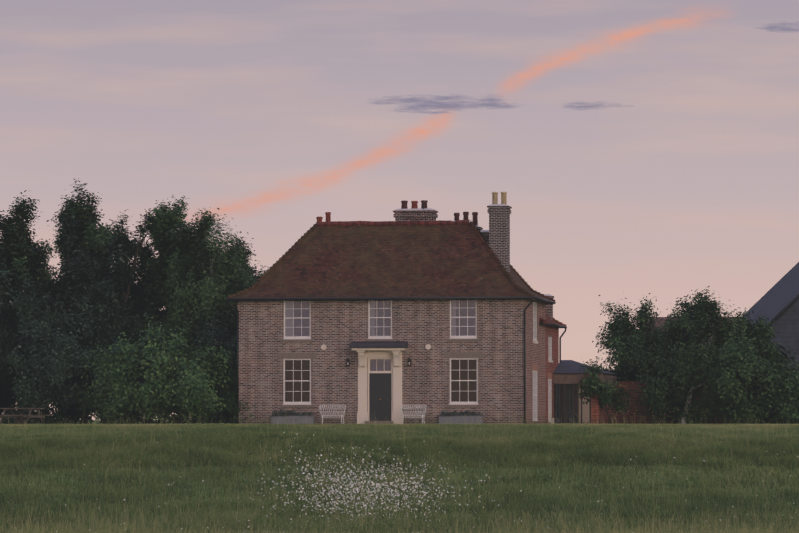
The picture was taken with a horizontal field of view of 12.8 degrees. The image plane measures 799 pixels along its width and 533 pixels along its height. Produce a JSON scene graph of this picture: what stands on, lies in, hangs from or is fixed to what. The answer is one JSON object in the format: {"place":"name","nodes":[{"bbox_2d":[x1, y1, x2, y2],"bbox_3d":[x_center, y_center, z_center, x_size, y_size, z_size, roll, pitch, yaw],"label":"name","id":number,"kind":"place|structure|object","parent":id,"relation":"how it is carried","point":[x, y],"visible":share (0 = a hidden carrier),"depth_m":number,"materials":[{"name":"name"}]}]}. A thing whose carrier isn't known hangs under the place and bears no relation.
{"place":"outdoors","nodes":[
{"label":"outdoors","id":0,"kind":"place"},
{"bbox_2d":[237,299,558,423],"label":"house walls","id":1,"kind":"structure","parent":0,"point":[436,382],"depth_m":158.51,"materials":[{"name":"brown brick"}]},
{"bbox_2d":[227,219,554,303],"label":"house roof","id":2,"kind":"structure","parent":1,"relation":"on","point":[438,258],"depth_m":160.08,"materials":[{"name":"brown tile"}]},
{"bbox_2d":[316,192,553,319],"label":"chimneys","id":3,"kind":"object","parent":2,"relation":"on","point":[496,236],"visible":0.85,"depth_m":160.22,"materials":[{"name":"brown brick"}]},
{"bbox_2d":[226,296,566,423],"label":"gutter and downpipes","id":4,"kind":"object","parent":1,"relation":"attached to","point":[391,298],"visible":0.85,"depth_m":158.18,"materials":[{"name":"black metal"}]},
{"bbox_2d":[277,335,553,423],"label":"house doorcase and sills","id":5,"kind":"object","parent":1,"relation":"attached to","point":[384,394],"visible":0.92,"depth_m":158.26,"materials":[{"name":"beige stone"}]},
{"bbox_2d":[539,310,565,327],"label":"roof","id":6,"kind":"structure","parent":1,"relation":"on","point":[548,320],"depth_m":166.07,"materials":[{"name":"brown tile"}]},
{"bbox_2d":[0,411,798,532],"bbox_3d":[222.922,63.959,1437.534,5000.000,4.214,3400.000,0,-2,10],"label":"ground","id":7,"kind":"structure","parent":0,"point":[73,476],"depth_m":133.10,"materials":[{"name":"green plant"}]},
{"bbox_2d":[0,375,34,419],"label":"hedge","id":8,"kind":"object","parent":7,"relation":"on","point":[5,402],"visible":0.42,"depth_m":177.60,"materials":[{"name":"green plant"}]},
{"bbox_2d":[0,229,49,414],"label":"poplar tree","id":9,"kind":"object","parent":7,"relation":"on","point":[35,244],"depth_m":184.25,"materials":[{"name":"green plant"}]},
{"bbox_2d":[0,408,50,423],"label":"picnic table","id":10,"kind":"object","parent":7,"relation":"on","point":[14,416],"visible":0.92,"depth_m":156.75,"materials":[{"name":"brown wood"}]},
{"bbox_2d":[0,348,53,423],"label":"hedge","id":11,"kind":"object","parent":7,"relation":"on","point":[3,386],"visible":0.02,"depth_m":177.89,"materials":[{"name":"green plant"}]},
{"bbox_2d":[0,190,60,422],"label":"poplar tree","id":12,"kind":"object","parent":7,"relation":"on","point":[16,240],"visible":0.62,"depth_m":174.19,"materials":[{"name":"green plant"}]},
{"bbox_2d":[1,301,108,423],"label":"dark bush","id":13,"kind":"object","parent":7,"relation":"on","point":[57,375],"visible":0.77,"depth_m":164.28,"materials":[{"name":"green plant"}]},
{"bbox_2d":[0,299,110,423],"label":"dark bush","id":14,"kind":"object","parent":7,"relation":"on","point":[27,399],"visible":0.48,"depth_m":165.20,"materials":[{"name":"green plant"}]},
{"bbox_2d":[8,197,111,420],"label":"poplar tree","id":15,"kind":"object","parent":7,"relation":"on","point":[55,303],"visible":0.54,"depth_m":168.24,"materials":[{"name":"green plant"}]},
{"bbox_2d":[48,405,93,423],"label":"hedge","id":16,"kind":"object","parent":7,"relation":"on","point":[69,416],"visible":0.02,"depth_m":181.99,"materials":[{"name":"green plant"}]},
{"bbox_2d":[49,230,107,423],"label":"poplar tree","id":17,"kind":"object","parent":7,"relation":"on","point":[76,248],"visible":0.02,"depth_m":182.41,"materials":[{"name":"green plant"}]},
{"bbox_2d":[51,178,133,423],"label":"poplar tree","id":18,"kind":"object","parent":7,"relation":"on","point":[90,232],"visible":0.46,"depth_m":176.37,"materials":[{"name":"green plant"}]},
{"bbox_2d":[69,332,150,423],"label":"elder bush","id":19,"kind":"object","parent":7,"relation":"on","point":[98,394],"visible":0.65,"depth_m":160.69,"materials":[{"name":"green plant"}]},
{"bbox_2d":[46,312,197,423],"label":"dark bush","id":20,"kind":"object","parent":7,"relation":"on","point":[127,331],"visible":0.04,"depth_m":166.75,"materials":[{"name":"green plant"}]},
{"bbox_2d":[85,210,169,348],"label":"poplar tree","id":21,"kind":"object","parent":7,"relation":"on","point":[118,285],"visible":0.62,"depth_m":171.11,"materials":[{"name":"green plant"}]},
{"bbox_2d":[93,361,167,423],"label":"hedge","id":22,"kind":"object","parent":7,"relation":"on","point":[142,421],"depth_m":176.87,"materials":[{"name":"green plant"}]},
{"bbox_2d":[125,195,188,423],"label":"poplar tree","id":23,"kind":"object","parent":7,"relation":"on","point":[164,219],"visible":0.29,"depth_m":171.84,"materials":[{"name":"green plant"}]},
{"bbox_2d":[88,315,229,423],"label":"elder bush","id":24,"kind":"object","parent":7,"relation":"on","point":[160,359],"visible":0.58,"depth_m":159.11,"materials":[{"name":"green plant"}]},
{"bbox_2d":[154,345,209,423],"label":"hedge","id":25,"kind":"object","parent":7,"relation":"on","point":[186,419],"depth_m":177.54,"materials":[{"name":"green plant"}]},
{"bbox_2d":[153,208,235,423],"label":"poplar tree","id":26,"kind":"object","parent":7,"relation":"on","point":[185,232],"visible":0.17,"depth_m":169.94,"materials":[{"name":"green plant"}]},
{"bbox_2d":[134,339,255,423],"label":"elder bush","id":27,"kind":"object","parent":7,"relation":"on","point":[188,394],"visible":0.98,"depth_m":158.58,"materials":[{"name":"green plant"}]},
{"bbox_2d":[178,408,236,423],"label":"hedge","id":28,"kind":"object","parent":7,"relation":"on","point":[213,418],"depth_m":177.12,"materials":[{"name":"green plant"}]},
{"bbox_2d":[159,212,261,423],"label":"birch tree","id":29,"kind":"object","parent":7,"relation":"on","point":[188,302],"visible":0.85,"depth_m":167.53,"materials":[{"name":"green plant"}]},
{"bbox_2d":[184,304,236,423],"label":"dark bush","id":30,"kind":"object","parent":7,"relation":"on","point":[226,342],"visible":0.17,"depth_m":165.14,"materials":[{"name":"green plant"}]},
{"bbox_2d":[186,232,255,420],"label":"poplar tree","id":31,"kind":"object","parent":7,"relation":"on","point":[248,252],"visible":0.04,"depth_m":183.17,"materials":[{"name":"green plant"}]},
{"bbox_2d":[213,232,259,335],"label":"poplar tree","id":32,"kind":"object","parent":7,"relation":"on","point":[247,264],"visible":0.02,"depth_m":172.55,"materials":[{"name":"green plant"}]},
{"bbox_2d":[220,253,268,392],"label":"poplar tree","id":33,"kind":"object","parent":7,"relation":"on","point":[224,314],"visible":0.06,"depth_m":172.13,"materials":[{"name":"green plant"}]},
{"bbox_2d":[271,409,314,423],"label":"planter","id":34,"kind":"object","parent":7,"relation":"on","point":[290,417],"visible":1,"depth_m":158.32,"materials":[{"name":"metal"}]},
{"bbox_2d":[319,405,345,423],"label":"bench","id":35,"kind":"object","parent":7,"relation":"on","point":[330,415],"visible":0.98,"depth_m":158.03,"materials":[{"name":"white paint"}]},
{"bbox_2d":[230,438,503,525],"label":"white meadow flowers","id":36,"kind":"object","parent":7,"relation":"on","point":[357,489],"visible":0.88,"depth_m":129.99,"materials":[{"name":"white plant"}]},
{"bbox_2d":[13,432,797,532],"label":"white meadow flowers","id":37,"kind":"object","parent":7,"relation":"on","point":[407,480],"visible":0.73,"depth_m":126.95,"materials":[{"name":"white plant"}]},
{"bbox_2d":[400,404,426,423],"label":"bench","id":38,"kind":"object","parent":7,"relation":"on","point":[409,415],"visible":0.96,"depth_m":157.41,"materials":[{"name":"white paint"}]},
{"bbox_2d":[439,410,483,423],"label":"planter","id":39,"kind":"object","parent":7,"relation":"on","point":[455,417],"visible":0.98,"depth_m":157.02,"materials":[{"name":"metal"}]},
{"bbox_2d":[553,360,617,423],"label":"garden room extension","id":40,"kind":"object","parent":7,"relation":"on","point":[568,402],"visible":0.67,"depth_m":166.26,"materials":[{"name":"grey brick"}]},
{"bbox_2d":[572,355,638,423],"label":"tree","id":41,"kind":"object","parent":7,"relation":"on","point":[605,393],"visible":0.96,"depth_m":165.79,"materials":[{"name":"green plant"}]},
{"bbox_2d":[599,293,666,372],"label":"tree","id":42,"kind":"object","parent":7,"relation":"on","point":[643,315],"visible":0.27,"depth_m":177.42,"materials":[{"name":"green plant"}]},
{"bbox_2d":[592,306,688,380],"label":"tree","id":43,"kind":"object","parent":7,"relation":"on","point":[618,339],"visible":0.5,"depth_m":171.55,"materials":[{"name":"green plant"}]},
{"bbox_2d":[638,404,649,423],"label":"garden chair","id":44,"kind":"object","parent":7,"relation":"on","point":[648,413],"visible":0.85,"depth_m":167.96,"materials":[{"name":"black metal"}]},
{"bbox_2d":[655,405,669,423],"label":"garden chair","id":45,"kind":"object","parent":7,"relation":"on","point":[665,415],"visible":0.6,"depth_m":167.46,"materials":[{"name":"black metal"}]},
{"bbox_2d":[634,335,716,423],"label":"bush","id":46,"kind":"object","parent":7,"relation":"on","point":[675,378],"visible":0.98,"depth_m":167.76,"materials":[{"name":"green plant"}]},
{"bbox_2d":[637,286,715,380],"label":"tree","id":47,"kind":"object","parent":7,"relation":"on","point":[672,334],"visible":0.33,"depth_m":175.64,"materials":[{"name":"green plant"}]},
{"bbox_2d":[659,302,709,380],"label":"tree","id":48,"kind":"object","parent":7,"relation":"on","point":[682,314],"visible":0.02,"depth_m":181.51,"materials":[{"name":"green plant"}]},
{"bbox_2d":[608,381,766,423],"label":"garden wall","id":49,"kind":"structure","parent":7,"relation":"on","point":[632,387],"depth_m":169.31,"materials":[{"name":"brick"}]},
{"bbox_2d":[641,306,734,380],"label":"barn weatherboard","id":50,"kind":"object","parent":7,"relation":"on","point":[662,321],"visible":0.1,"depth_m":197.19,"materials":[{"name":"wood"}]},
{"bbox_2d":[681,287,750,423],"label":"birch tree","id":51,"kind":"object","parent":7,"relation":"on","point":[710,324],"visible":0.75,"depth_m":167.71,"materials":[{"name":"green plant"}]},
{"bbox_2d":[696,329,786,423],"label":"bush","id":52,"kind":"object","parent":7,"relation":"on","point":[744,383],"visible":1,"depth_m":164.08,"materials":[{"name":"green plant"}]},
{"bbox_2d":[740,316,784,362],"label":"tree","id":53,"kind":"object","parent":7,"relation":"on","point":[770,346],"visible":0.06,"depth_m":175.62,"materials":[{"name":"green plant"}]},
{"bbox_2d":[731,307,795,371],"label":"tree","id":54,"kind":"object","parent":7,"relation":"on","point":[766,332],"visible":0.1,"depth_m":170.50,"materials":[{"name":"green plant"}]},
{"bbox_2d":[730,262,798,370],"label":"neighbouring building","id":55,"kind":"structure","parent":7,"relation":"on","point":[778,302],"depth_m":180.07,"materials":[{"name":"grey"}]},
{"bbox_2d":[743,357,798,423],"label":"bush","id":56,"kind":"object","parent":7,"relation":"on","point":[787,411],"visible":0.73,"depth_m":164.71,"materials":[{"name":"green plant"}]},
{"bbox_2d":[0,0,798,419],"label":"sky","id":57,"kind":"structure","parent":0,"point":[636,148],"materials":[{"name":"purple"}]}
]}

